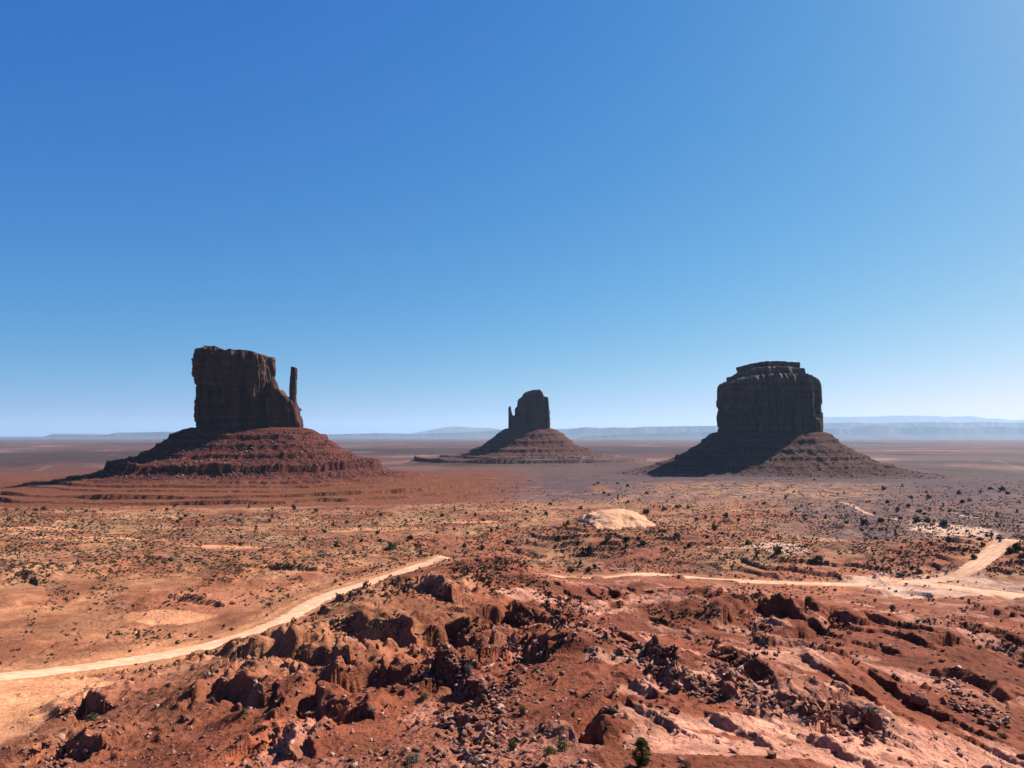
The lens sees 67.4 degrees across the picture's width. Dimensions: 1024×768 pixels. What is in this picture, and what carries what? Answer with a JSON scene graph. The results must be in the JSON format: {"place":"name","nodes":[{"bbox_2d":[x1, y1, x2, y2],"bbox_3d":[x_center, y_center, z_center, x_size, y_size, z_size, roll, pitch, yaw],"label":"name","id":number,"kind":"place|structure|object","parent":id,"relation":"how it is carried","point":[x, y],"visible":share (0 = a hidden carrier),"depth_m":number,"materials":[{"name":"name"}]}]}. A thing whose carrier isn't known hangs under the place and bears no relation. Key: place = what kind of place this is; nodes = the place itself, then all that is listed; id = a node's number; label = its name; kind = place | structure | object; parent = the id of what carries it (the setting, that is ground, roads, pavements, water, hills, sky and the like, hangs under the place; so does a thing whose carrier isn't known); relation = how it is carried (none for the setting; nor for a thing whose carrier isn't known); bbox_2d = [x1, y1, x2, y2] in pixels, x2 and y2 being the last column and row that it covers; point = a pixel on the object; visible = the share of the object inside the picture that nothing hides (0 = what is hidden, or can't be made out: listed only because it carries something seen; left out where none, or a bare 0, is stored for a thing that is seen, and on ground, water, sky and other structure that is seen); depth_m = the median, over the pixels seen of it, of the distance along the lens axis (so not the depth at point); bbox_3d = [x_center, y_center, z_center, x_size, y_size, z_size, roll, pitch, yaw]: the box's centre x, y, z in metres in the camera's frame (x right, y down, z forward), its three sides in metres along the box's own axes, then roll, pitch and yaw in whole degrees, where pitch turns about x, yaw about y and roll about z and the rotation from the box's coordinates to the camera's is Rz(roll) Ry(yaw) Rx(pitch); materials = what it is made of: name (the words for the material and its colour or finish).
{"place":"outdoors","nodes":[
{"label":"outdoors","id":0,"kind":"place"},
{"bbox_2d":[410,426,499,433],"bbox_3d":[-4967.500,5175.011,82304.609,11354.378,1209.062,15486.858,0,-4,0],"label":"mesa","id":1,"kind":"structure","parent":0,"point":[455,429],"depth_m":78934.20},
{"bbox_2d":[0,539,1018,680],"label":"road","id":2,"kind":"structure","parent":0,"point":[995,549],"depth_m":306.45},
{"bbox_2d":[0,438,1023,767],"bbox_3d":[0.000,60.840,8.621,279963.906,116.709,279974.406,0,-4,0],"label":"terrain","id":3,"kind":"structure","parent":0,"point":[982,464],"depth_m":199.84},
{"bbox_2d":[42,741,52,745],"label":"boulder","id":4,"kind":"object","parent":3,"relation":"on","point":[48,743],"visible":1,"depth_m":126.31,"materials":[{"name":"brown stone"}]},
{"bbox_2d":[86,712,97,721],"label":"bush","id":5,"kind":"object","parent":3,"relation":"on","point":[91,715],"visible":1,"depth_m":141.72,"materials":[{"name":"green plant"}]},
{"bbox_2d":[0,432,342,438],"bbox_3d":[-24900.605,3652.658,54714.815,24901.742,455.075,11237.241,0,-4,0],"label":"mesa","id":6,"kind":"structure","parent":3,"relation":"on","point":[150,435],"depth_m":51608.66,"materials":[{"name":"blue stone"}]},
{"bbox_2d":[239,707,246,714],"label":"bush","id":7,"kind":"object","parent":3,"relation":"on","point":[243,710],"visible":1,"depth_m":118.93,"materials":[{"name":"green plant"}]},
{"bbox_2d":[0,345,489,507],"bbox_3d":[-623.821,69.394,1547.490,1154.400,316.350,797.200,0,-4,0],"label":"butte","id":8,"kind":"object","parent":3,"relation":"on","point":[248,439],"visible":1,"depth_m":1497.83,"materials":[{"name":"brown stone"}]},
{"bbox_2d":[388,541,396,549],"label":"juniper","id":9,"kind":"object","parent":3,"relation":"on","point":[391,545],"visible":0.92,"depth_m":538.51,"materials":[{"name":"green plant"}]},
{"bbox_2d":[404,752,420,763],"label":"bush","id":10,"kind":"object","parent":3,"relation":"on","point":[411,758],"visible":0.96,"depth_m":76.09,"materials":[{"name":"grey plant"}]},
{"bbox_2d":[327,430,501,437],"bbox_3d":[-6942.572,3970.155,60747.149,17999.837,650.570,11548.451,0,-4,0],"label":"mesa","id":11,"kind":"structure","parent":3,"relation":"on","point":[486,434],"depth_m":57433.60,"materials":[{"name":"stone"}]},
{"bbox_2d":[419,692,429,698],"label":"bush","id":12,"kind":"object","parent":3,"relation":"on","point":[423,694],"visible":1,"depth_m":115.36,"materials":[{"name":"green plant"}]},
{"bbox_2d":[442,721,454,727],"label":"boulder","id":13,"kind":"object","parent":3,"relation":"on","point":[444,725],"visible":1,"depth_m":93.49,"materials":[{"name":"brown stone"}]},
{"bbox_2d":[443,702,453,709],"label":"boulder","id":14,"kind":"object","parent":3,"relation":"on","point":[447,706],"visible":1,"depth_m":105.13,"materials":[{"name":"brown stone"}]},
{"bbox_2d":[447,657,455,662],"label":"boulder","id":15,"kind":"object","parent":3,"relation":"on","point":[452,659],"visible":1,"depth_m":128.09,"materials":[{"name":"brown stone"}]},
{"bbox_2d":[463,636,471,645],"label":"boulder","id":16,"kind":"object","parent":3,"relation":"on","point":[467,640],"visible":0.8,"depth_m":160.06,"materials":[{"name":"brown stone"}]},
{"bbox_2d":[464,663,472,670],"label":"bush","id":17,"kind":"object","parent":3,"relation":"on","point":[468,666],"visible":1,"depth_m":122.20,"materials":[{"name":"grey plant"}]},
{"bbox_2d":[466,727,473,735],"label":"boulder","id":18,"kind":"object","parent":3,"relation":"on","point":[470,731],"visible":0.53,"depth_m":84.41,"materials":[{"name":"brown stone"}]},
{"bbox_2d":[467,676,481,682],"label":"boulder","id":19,"kind":"object","parent":3,"relation":"on","point":[472,679],"visible":0.96,"depth_m":111.62,"materials":[{"name":"brown stone"}]},
{"bbox_2d":[469,756,479,763],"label":"bush","id":20,"kind":"object","parent":3,"relation":"on","point":[474,760],"visible":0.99,"depth_m":69.34,"materials":[{"name":"grey plant"}]},
{"bbox_2d":[472,712,486,719],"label":"boulder","id":21,"kind":"object","parent":3,"relation":"on","point":[475,716],"visible":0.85,"depth_m":91.68,"materials":[{"name":"brown stone"}]},
{"bbox_2d":[472,694,490,707],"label":"boulder","id":22,"kind":"object","parent":3,"relation":"on","point":[480,700],"visible":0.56,"depth_m":102.92,"materials":[{"name":"brown stone"}]},
{"bbox_2d":[475,719,489,728],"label":"boulder","id":23,"kind":"object","parent":3,"relation":"on","point":[481,724],"visible":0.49,"depth_m":87.66,"materials":[{"name":"brown stone"}]},
{"bbox_2d":[474,722,491,743],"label":"boulder","id":24,"kind":"object","parent":3,"relation":"on","point":[483,734],"visible":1,"depth_m":80.56,"materials":[{"name":"brown stone"}]},
{"bbox_2d":[480,705,490,711],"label":"boulder","id":25,"kind":"object","parent":3,"relation":"on","point":[484,708],"visible":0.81,"depth_m":95.45,"materials":[{"name":"brown stone"}]},
{"bbox_2d":[485,747,494,751],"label":"boulder","id":26,"kind":"object","parent":3,"relation":"on","point":[490,749],"visible":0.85,"depth_m":75.09,"materials":[{"name":"orange stone"}]},
{"bbox_2d":[487,714,494,719],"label":"boulder","id":27,"kind":"object","parent":3,"relation":"on","point":[490,716],"visible":0.77,"depth_m":91.58,"materials":[{"name":"brown stone"}]},
{"bbox_2d":[490,716,499,722],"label":"boulder","id":28,"kind":"object","parent":3,"relation":"on","point":[497,718],"visible":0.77,"depth_m":90.22,"materials":[{"name":"brown stone"}]},
{"bbox_2d":[496,737,504,744],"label":"boulder","id":29,"kind":"object","parent":3,"relation":"on","point":[500,740],"visible":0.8,"depth_m":76.85,"materials":[{"name":"brown stone"}]},
{"bbox_2d":[497,652,504,659],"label":"boulder","id":30,"kind":"object","parent":3,"relation":"on","point":[502,656],"visible":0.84,"depth_m":131.24,"materials":[{"name":"brown stone"}]},
{"bbox_2d":[0,475,1023,664],"bbox_3d":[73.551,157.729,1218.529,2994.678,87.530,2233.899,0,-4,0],"label":"scrub","id":31,"kind":"object","parent":3,"relation":"on","point":[675,649],"visible":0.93,"depth_m":496.23,"materials":[{"name":"green plant"}]},
{"bbox_2d":[0,572,1023,767],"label":"rubble","id":32,"kind":"object","parent":3,"relation":"on","point":[665,711],"visible":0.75,"depth_m":108.28,"materials":[{"name":"brown stone"}]},
{"bbox_2d":[0,479,1023,608],"bbox_3d":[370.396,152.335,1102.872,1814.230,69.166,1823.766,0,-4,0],"label":"dry grass","id":33,"kind":"structure","parent":3,"relation":"on","point":[166,563],"depth_m":547.33,"materials":[{"name":"plant"}]},
{"bbox_2d":[506,738,517,749],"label":"bush","id":34,"kind":"object","parent":3,"relation":"on","point":[512,744],"visible":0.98,"depth_m":74.24,"materials":[{"name":"green plant"}]},
{"bbox_2d":[5,572,1023,767],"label":"pale stones","id":35,"kind":"object","parent":3,"relation":"on","point":[61,736],"visible":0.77,"depth_m":106.57,"materials":[{"name":"beige stone"}]},
{"bbox_2d":[509,678,519,685],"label":"boulder","id":36,"kind":"object","parent":3,"relation":"on","point":[515,682],"visible":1,"depth_m":108.39,"materials":[{"name":"brown stone"}]},
{"bbox_2d":[519,704,526,714],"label":"bush","id":37,"kind":"object","parent":3,"relation":"on","point":[522,708],"visible":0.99,"depth_m":91.29,"materials":[{"name":"green plant"}]},
{"bbox_2d":[397,389,651,467],"bbox_3d":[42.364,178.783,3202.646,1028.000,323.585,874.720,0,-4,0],"label":"butte","id":38,"kind":"object","parent":3,"relation":"on","point":[529,437],"visible":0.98,"depth_m":3131.64,"materials":[{"name":"brown stone"}]},
{"bbox_2d":[522,633,528,640],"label":"boulder","id":39,"kind":"object","parent":3,"relation":"on","point":[525,637],"visible":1,"depth_m":140.55,"materials":[{"name":"brown stone"}]},
{"bbox_2d":[543,746,556,754],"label":"bush","id":40,"kind":"object","parent":3,"relation":"on","point":[549,750],"visible":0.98,"depth_m":67.65,"materials":[{"name":"green plant"}]},
{"bbox_2d":[554,535,560,541],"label":"juniper","id":41,"kind":"object","parent":3,"relation":"on","point":[557,538],"visible":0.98,"depth_m":605.80,"materials":[{"name":"green plant"}]},
{"bbox_2d":[555,740,570,751],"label":"bush","id":42,"kind":"object","parent":3,"relation":"on","point":[561,745],"visible":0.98,"depth_m":69.70,"materials":[{"name":"green plant"}]},
{"bbox_2d":[567,566,574,571],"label":"juniper","id":43,"kind":"object","parent":3,"relation":"on","point":[570,569],"visible":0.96,"depth_m":513.95,"materials":[{"name":"green plant"}]},
{"bbox_2d":[584,566,591,574],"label":"juniper","id":44,"kind":"object","parent":3,"relation":"on","point":[588,568],"visible":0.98,"depth_m":479.25,"materials":[{"name":"green plant"}]},
{"bbox_2d":[584,545,592,553],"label":"juniper","id":45,"kind":"object","parent":3,"relation":"on","point":[588,549],"visible":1,"depth_m":573.09,"materials":[{"name":"green plant"}]},
{"bbox_2d":[602,632,609,639],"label":"boulder","id":46,"kind":"object","parent":3,"relation":"on","point":[606,635],"visible":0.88,"depth_m":120.51,"materials":[{"name":"brown stone"}]},
{"bbox_2d":[608,586,621,596],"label":"boulder","id":47,"kind":"object","parent":3,"relation":"on","point":[615,591],"visible":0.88,"depth_m":231.84,"materials":[{"name":"brown stone"}]},
{"bbox_2d":[635,649,641,656],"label":"boulder","id":48,"kind":"object","parent":3,"relation":"on","point":[638,652],"visible":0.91,"depth_m":116.67,"materials":[{"name":"brown stone"}]},
{"bbox_2d":[631,737,651,766],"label":"juniper tree","id":49,"kind":"object","parent":3,"relation":"on","point":[640,743],"visible":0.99,"depth_m":60.98,"materials":[{"name":"green plant"}]},
{"bbox_2d":[639,540,646,544],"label":"juniper","id":50,"kind":"object","parent":3,"relation":"on","point":[643,542],"visible":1,"depth_m":578.76,"materials":[{"name":"green plant"}]},
{"bbox_2d":[646,642,652,647],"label":"boulder","id":51,"kind":"object","parent":3,"relation":"on","point":[649,644],"visible":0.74,"depth_m":115.57,"materials":[{"name":"brown stone"}]},
{"bbox_2d":[652,645,657,653],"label":"boulder","id":52,"kind":"object","parent":3,"relation":"on","point":[655,650],"visible":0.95,"depth_m":113.73,"materials":[{"name":"brown stone"}]},
{"bbox_2d":[654,667,662,671],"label":"boulder","id":53,"kind":"object","parent":3,"relation":"on","point":[656,669],"visible":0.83,"depth_m":106.09,"materials":[{"name":"brown stone"}]},
{"bbox_2d":[669,667,676,674],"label":"boulder","id":54,"kind":"object","parent":3,"relation":"on","point":[674,670],"visible":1,"depth_m":102.57,"materials":[{"name":"brown stone"}]},
{"bbox_2d":[669,706,679,713],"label":"boulder","id":55,"kind":"object","parent":3,"relation":"on","point":[673,710],"visible":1,"depth_m":83.34,"materials":[{"name":"brown stone"}]},
{"bbox_2d":[680,760,690,767],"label":"bush","id":56,"kind":"object","parent":3,"relation":"on","point":[686,763],"visible":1,"depth_m":59.78,"materials":[{"name":"green plant"}]},
{"bbox_2d":[694,686,707,693],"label":"boulder","id":57,"kind":"object","parent":3,"relation":"on","point":[697,689],"visible":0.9,"depth_m":93.00,"materials":[{"name":"brown stone"}]},
{"bbox_2d":[698,682,706,687],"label":"boulder","id":58,"kind":"object","parent":3,"relation":"on","point":[700,684],"visible":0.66,"depth_m":94.64,"materials":[{"name":"brown stone"}]},
{"bbox_2d":[716,668,729,674],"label":"boulder","id":59,"kind":"object","parent":3,"relation":"on","point":[721,671],"visible":0.62,"depth_m":101.83,"materials":[{"name":"brown stone"}]},
{"bbox_2d":[717,654,734,662],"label":"boulder","id":60,"kind":"object","parent":3,"relation":"on","point":[728,658],"visible":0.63,"depth_m":117.98,"materials":[{"name":"brown stone"}]},
{"bbox_2d":[720,672,734,682],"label":"boulder","id":61,"kind":"object","parent":3,"relation":"on","point":[728,677],"visible":0.77,"depth_m":92.52,"materials":[{"name":"brown stone"}]},
{"bbox_2d":[721,681,738,697],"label":"boulder","id":62,"kind":"object","parent":3,"relation":"on","point":[729,688],"visible":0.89,"depth_m":89.90,"materials":[{"name":"brown stone"}]},
{"bbox_2d":[735,675,746,681],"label":"boulder","id":63,"kind":"object","parent":3,"relation":"on","point":[739,677],"visible":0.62,"depth_m":97.82,"materials":[{"name":"brown stone"}]},
{"bbox_2d":[742,708,756,715],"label":"boulder","id":64,"kind":"object","parent":3,"relation":"on","point":[749,712],"visible":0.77,"depth_m":84.14,"materials":[{"name":"brown stone"}]},
{"bbox_2d":[767,750,776,758],"bbox_3d":[21.395,30.849,63.667,1.088,0.783,0.789,17,-6,-43],"label":"boulder","id":65,"kind":"object","parent":3,"relation":"on","point":[772,755],"visible":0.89,"depth_m":63.51,"materials":[{"name":"brown stone"}]},
{"bbox_2d":[772,545,783,553],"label":"juniper","id":66,"kind":"object","parent":3,"relation":"on","point":[777,550],"visible":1,"depth_m":521.86,"materials":[{"name":"green plant"}]},
{"bbox_2d":[604,361,957,478],"bbox_3d":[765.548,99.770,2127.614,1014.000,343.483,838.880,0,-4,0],"label":"butte","id":67,"kind":"object","parent":3,"relation":"on","point":[769,418],"visible":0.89,"depth_m":2120.15,"materials":[{"name":"brown stone"}]},
{"bbox_2d":[774,691,797,708],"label":"boulder","id":68,"kind":"object","parent":3,"relation":"on","point":[783,699],"visible":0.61,"depth_m":86.00,"materials":[{"name":"brown stone"}]},
{"bbox_2d":[556,422,1023,437],"bbox_3d":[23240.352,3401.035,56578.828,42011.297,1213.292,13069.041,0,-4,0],"label":"mesa","id":69,"kind":"structure","parent":3,"relation":"on","point":[578,432],"depth_m":55483.05,"materials":[{"name":"blue stone"}]},
{"bbox_2d":[572,426,1023,438],"bbox_3d":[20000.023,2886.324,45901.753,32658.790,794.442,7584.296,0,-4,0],"label":"mesa","id":70,"kind":"structure","parent":3,"relation":"on","point":[897,432],"depth_m":45386.72,"materials":[{"name":"stone"}]},
{"bbox_2d":[792,701,807,711],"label":"boulder","id":71,"kind":"object","parent":3,"relation":"on","point":[797,707],"visible":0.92,"depth_m":84.25,"materials":[{"name":"brown stone"}]},
{"bbox_2d":[802,705,808,714],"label":"boulder","id":72,"kind":"object","parent":3,"relation":"on","point":[804,709],"visible":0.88,"depth_m":83.54,"materials":[{"name":"brown stone"}]},
{"bbox_2d":[806,696,817,705],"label":"boulder","id":73,"kind":"object","parent":3,"relation":"on","point":[811,700],"visible":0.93,"depth_m":84.59,"materials":[{"name":"brown stone"}]},
{"bbox_2d":[808,713,817,717],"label":"boulder","id":74,"kind":"object","parent":3,"relation":"on","point":[814,715],"visible":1,"depth_m":82.62,"materials":[{"name":"brown stone"}]},
{"bbox_2d":[808,705,819,721],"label":"boulder","id":75,"kind":"object","parent":3,"relation":"on","point":[812,709],"visible":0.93,"depth_m":83.08,"materials":[{"name":"brown stone"}]},
{"bbox_2d":[813,555,823,560],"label":"juniper","id":76,"kind":"object","parent":3,"relation":"on","point":[818,557],"visible":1,"depth_m":492.30,"materials":[{"name":"green plant"}]},
{"bbox_2d":[829,710,849,727],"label":"boulder","id":77,"kind":"object","parent":3,"relation":"on","point":[837,717],"visible":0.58,"depth_m":89.31,"materials":[{"name":"brown stone"}]},
{"bbox_2d":[839,731,850,735],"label":"boulder","id":78,"kind":"object","parent":3,"relation":"on","point":[846,733],"visible":0.91,"depth_m":82.44,"materials":[{"name":"brown stone"}]},
{"bbox_2d":[846,715,864,730],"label":"boulder","id":79,"kind":"object","parent":3,"relation":"on","point":[854,723],"visible":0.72,"depth_m":87.69,"materials":[{"name":"brown stone"}]},
{"bbox_2d":[860,518,869,525],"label":"juniper","id":80,"kind":"object","parent":3,"relation":"on","point":[863,522],"visible":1,"depth_m":809.98,"materials":[{"name":"green plant"}]},
{"bbox_2d":[862,725,873,735],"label":"boulder","id":81,"kind":"object","parent":3,"relation":"on","point":[866,728],"visible":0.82,"depth_m":84.04,"materials":[{"name":"brown stone"}]},
{"bbox_2d":[864,734,875,743],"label":"boulder","id":82,"kind":"object","parent":3,"relation":"on","point":[869,738],"visible":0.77,"depth_m":79.77,"materials":[{"name":"brown stone"}]},
{"bbox_2d":[863,704,879,715],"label":"bush","id":83,"kind":"object","parent":3,"relation":"on","point":[874,708],"visible":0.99,"depth_m":87.33,"materials":[{"name":"grey plant"}]},
{"bbox_2d":[876,735,885,741],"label":"boulder","id":84,"kind":"object","parent":3,"relation":"on","point":[881,738],"visible":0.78,"depth_m":81.29,"materials":[{"name":"brown stone"}]},
{"bbox_2d":[896,620,901,629],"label":"juniper","id":85,"kind":"object","parent":3,"relation":"on","point":[899,622],"visible":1,"depth_m":169.09,"materials":[{"name":"green plant"}]},
{"bbox_2d":[913,516,920,521],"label":"juniper","id":86,"kind":"object","parent":3,"relation":"on","point":[917,519],"visible":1,"depth_m":838.73,"materials":[{"name":"green plant"}]},
{"bbox_2d":[909,692,929,705],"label":"boulder","id":87,"kind":"object","parent":3,"relation":"on","point":[919,698],"visible":1,"depth_m":106.43,"materials":[{"name":"brown stone"}]},
{"bbox_2d":[939,519,947,524],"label":"juniper","id":88,"kind":"object","parent":3,"relation":"on","point":[944,522],"visible":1,"depth_m":808.08,"materials":[{"name":"green plant"}]},
{"bbox_2d":[940,697,947,703],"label":"boulder","id":89,"kind":"object","parent":3,"relation":"on","point":[943,700],"visible":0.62,"depth_m":111.46,"materials":[{"name":"brown stone"}]},
{"bbox_2d":[946,702,960,707],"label":"boulder","id":90,"kind":"object","parent":3,"relation":"on","point":[954,704],"visible":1,"depth_m":108.52,"materials":[{"name":"brown stone"}]},
{"bbox_2d":[978,716,987,723],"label":"boulder","id":91,"kind":"object","parent":3,"relation":"on","point":[981,719],"visible":1,"depth_m":103.35,"materials":[{"name":"brown stone"}]},
{"bbox_2d":[988,723,999,729],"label":"boulder","id":92,"kind":"object","parent":3,"relation":"on","point":[994,726],"visible":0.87,"depth_m":100.89,"materials":[{"name":"brown stone"}]},
{"bbox_2d":[997,731,1008,738],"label":"bush","id":93,"kind":"object","parent":3,"relation":"on","point":[1003,734],"visible":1,"depth_m":96.45,"materials":[{"name":"green plant"}]},
{"bbox_2d":[998,717,1010,721],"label":"boulder","id":94,"kind":"object","parent":3,"relation":"on","point":[1005,719],"visible":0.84,"depth_m":105.94,"materials":[{"name":"brown stone"}]},
{"bbox_2d":[1005,547,1014,553],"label":"juniper","id":95,"kind":"object","parent":3,"relation":"on","point":[1009,549],"visible":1,"depth_m":461.42,"materials":[{"name":"green plant"}]},
{"bbox_2d":[1009,542,1021,549],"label":"juniper","id":96,"kind":"object","parent":3,"relation":"on","point":[1015,546],"visible":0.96,"depth_m":465.54,"materials":[{"name":"green plant"}]},
{"bbox_2d":[0,0,1023,436],"label":"sky","id":97,"kind":"structure","parent":0,"point":[437,214],"materials":[{"name":"blue"}]},
{"bbox_2d":[578,509,655,529],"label":"sand dune","id":98,"kind":"structure","parent":0,"point":[613,519],"depth_m":653.95,"materials":[{"name":"beige sand"}]},
{"bbox_2d":[823,415,1023,422],"bbox_3d":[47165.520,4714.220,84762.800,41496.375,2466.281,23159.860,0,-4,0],"label":"mesa","id":99,"kind":"structure","parent":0,"point":[890,419],"depth_m":83408.32,"materials":[{"name":"stone"}]},
{"bbox_2d":[897,580,1023,597],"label":"road","id":100,"kind":"structure","parent":0,"point":[968,589],"depth_m":403.41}
]}

